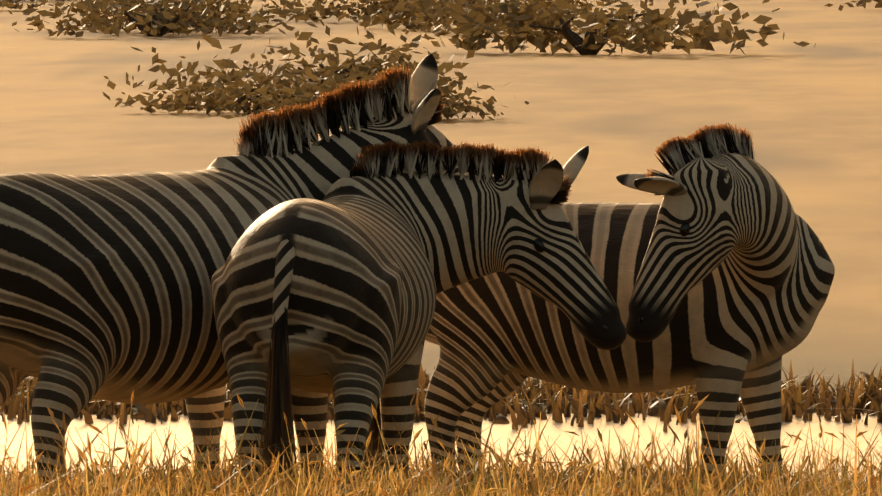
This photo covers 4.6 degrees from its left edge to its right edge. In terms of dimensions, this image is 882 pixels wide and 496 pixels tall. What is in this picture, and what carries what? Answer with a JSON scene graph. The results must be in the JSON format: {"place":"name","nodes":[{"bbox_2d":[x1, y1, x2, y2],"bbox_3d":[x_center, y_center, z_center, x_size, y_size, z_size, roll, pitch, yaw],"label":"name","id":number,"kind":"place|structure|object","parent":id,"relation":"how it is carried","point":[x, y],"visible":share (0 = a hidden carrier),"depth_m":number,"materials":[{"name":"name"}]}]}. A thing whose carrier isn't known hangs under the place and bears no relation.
{"place":"outdoors","nodes":[
{"label":"outdoors","id":0,"kind":"place"},
{"bbox_2d":[0,0,881,414],"bbox_3d":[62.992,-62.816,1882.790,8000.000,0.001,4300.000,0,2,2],"label":"ground","id":1,"kind":"structure","parent":0,"point":[808,116],"depth_m":104.57,"materials":[{"name":"beige sand"}]},
{"bbox_2d":[0,0,65,9],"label":"shrub","id":2,"kind":"object","parent":1,"relation":"on","point":[19,7],"visible":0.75,"depth_m":175.90,"materials":[{"name":"brown plant"}]},
{"bbox_2d":[8,0,296,32],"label":"shrub","id":3,"kind":"object","parent":1,"relation":"on","point":[241,11],"visible":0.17,"depth_m":152.79,"materials":[{"name":"brown plant"}]},
{"bbox_2d":[74,0,246,7],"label":"shrub","id":4,"kind":"object","parent":1,"relation":"on","point":[133,2],"visible":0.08,"depth_m":176.70,"materials":[{"name":"brown plant"}]},
{"bbox_2d":[1,0,323,37],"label":"shrub","id":5,"kind":"object","parent":1,"relation":"on","point":[162,23],"visible":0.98,"depth_m":148.18,"materials":[{"name":"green plant"}]},
{"bbox_2d":[102,46,357,115],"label":"shrub","id":6,"kind":"object","parent":1,"relation":"on","point":[186,100],"visible":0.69,"depth_m":101.69,"materials":[{"name":"brown plant"}]},
{"bbox_2d":[0,54,484,494],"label":"zebra","id":7,"kind":"object","parent":1,"relation":"on","point":[105,288],"visible":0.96,"depth_m":34.98,"materials":[{"name":"black"}]},
{"bbox_2d":[179,45,385,102],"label":"shrub","id":8,"kind":"object","parent":1,"relation":"on","point":[244,70],"visible":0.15,"depth_m":105.42,"materials":[{"name":"brown plant"}]},
{"bbox_2d":[133,19,478,102],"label":"shrub","id":9,"kind":"object","parent":1,"relation":"on","point":[362,67],"visible":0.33,"depth_m":106.04,"materials":[{"name":"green plant"}]},
{"bbox_2d":[201,84,499,119],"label":"shrub","id":10,"kind":"object","parent":1,"relation":"on","point":[303,101],"visible":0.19,"depth_m":99.56,"materials":[{"name":"brown plant"}]},
{"bbox_2d":[251,0,544,23],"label":"shrub","id":11,"kind":"object","parent":1,"relation":"on","point":[310,12],"visible":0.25,"depth_m":162.72,"materials":[{"name":"brown plant"}]},
{"bbox_2d":[292,60,528,120],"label":"shrub","id":12,"kind":"object","parent":1,"relation":"on","point":[447,88],"visible":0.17,"depth_m":99.54,"materials":[{"name":"brown plant"}]},
{"bbox_2d":[211,139,626,490],"bbox_3d":[-0.300,0.376,35.132,0.963,1.420,1.862,1,2,35],"label":"zebra","id":13,"kind":"object","parent":1,"relation":"on","point":[339,286],"visible":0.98,"depth_m":34.91,"materials":[{"name":"black"}]},
{"bbox_2d":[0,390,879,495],"bbox_3d":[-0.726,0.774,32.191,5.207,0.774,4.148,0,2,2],"label":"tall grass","id":14,"kind":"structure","parent":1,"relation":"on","point":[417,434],"depth_m":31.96,"materials":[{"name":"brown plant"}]},
{"bbox_2d":[0,361,881,430],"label":"bank grass","id":15,"kind":"structure","parent":1,"relation":"on","point":[803,396],"depth_m":45.47,"materials":[{"name":"brown plant"}]},
{"bbox_2d":[331,0,576,31],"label":"shrub","id":16,"kind":"object","parent":1,"relation":"on","point":[388,17],"visible":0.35,"depth_m":154.54,"materials":[{"name":"brown plant"}]},
{"bbox_2d":[396,0,565,34],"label":"shrub","id":17,"kind":"object","parent":1,"relation":"on","point":[435,22],"visible":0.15,"depth_m":150.31,"materials":[{"name":"brown plant"}]},
{"bbox_2d":[437,0,645,19],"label":"shrub","id":18,"kind":"object","parent":1,"relation":"on","point":[590,6],"visible":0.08,"depth_m":164.07,"materials":[{"name":"brown plant"}]},
{"bbox_2d":[349,0,815,54],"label":"shrub","id":19,"kind":"object","parent":1,"relation":"on","point":[702,32],"visible":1,"depth_m":134.41,"materials":[{"name":"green plant"}]},
{"bbox_2d":[362,122,834,486],"bbox_3d":[0.551,0.304,36.433,0.990,1.473,1.584,-2,3,-42],"label":"zebra","id":20,"kind":"object","parent":1,"relation":"on","point":[715,268],"visible":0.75,"depth_m":36.14,"materials":[{"name":"black"}]},
{"bbox_2d":[571,2,696,35],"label":"shrub","id":21,"kind":"object","parent":1,"relation":"on","point":[601,31],"visible":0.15,"depth_m":148.83,"materials":[{"name":"brown plant"}]},
{"bbox_2d":[824,0,881,10],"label":"shrub","id":22,"kind":"object","parent":1,"relation":"on","point":[863,4],"visible":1,"depth_m":175.11,"materials":[{"name":"brown plant"}]},
{"bbox_2d":[0,406,881,495],"bbox_3d":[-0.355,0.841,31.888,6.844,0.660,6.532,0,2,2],"label":"grass","id":23,"kind":"structure","parent":0,"point":[476,486],"depth_m":31.80,"materials":[{"name":"yellow plant"}]},
{"bbox_2d":[0,413,881,481],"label":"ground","id":24,"kind":"structure","parent":0,"point":[502,432],"depth_m":43.64,"materials":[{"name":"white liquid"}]}
]}

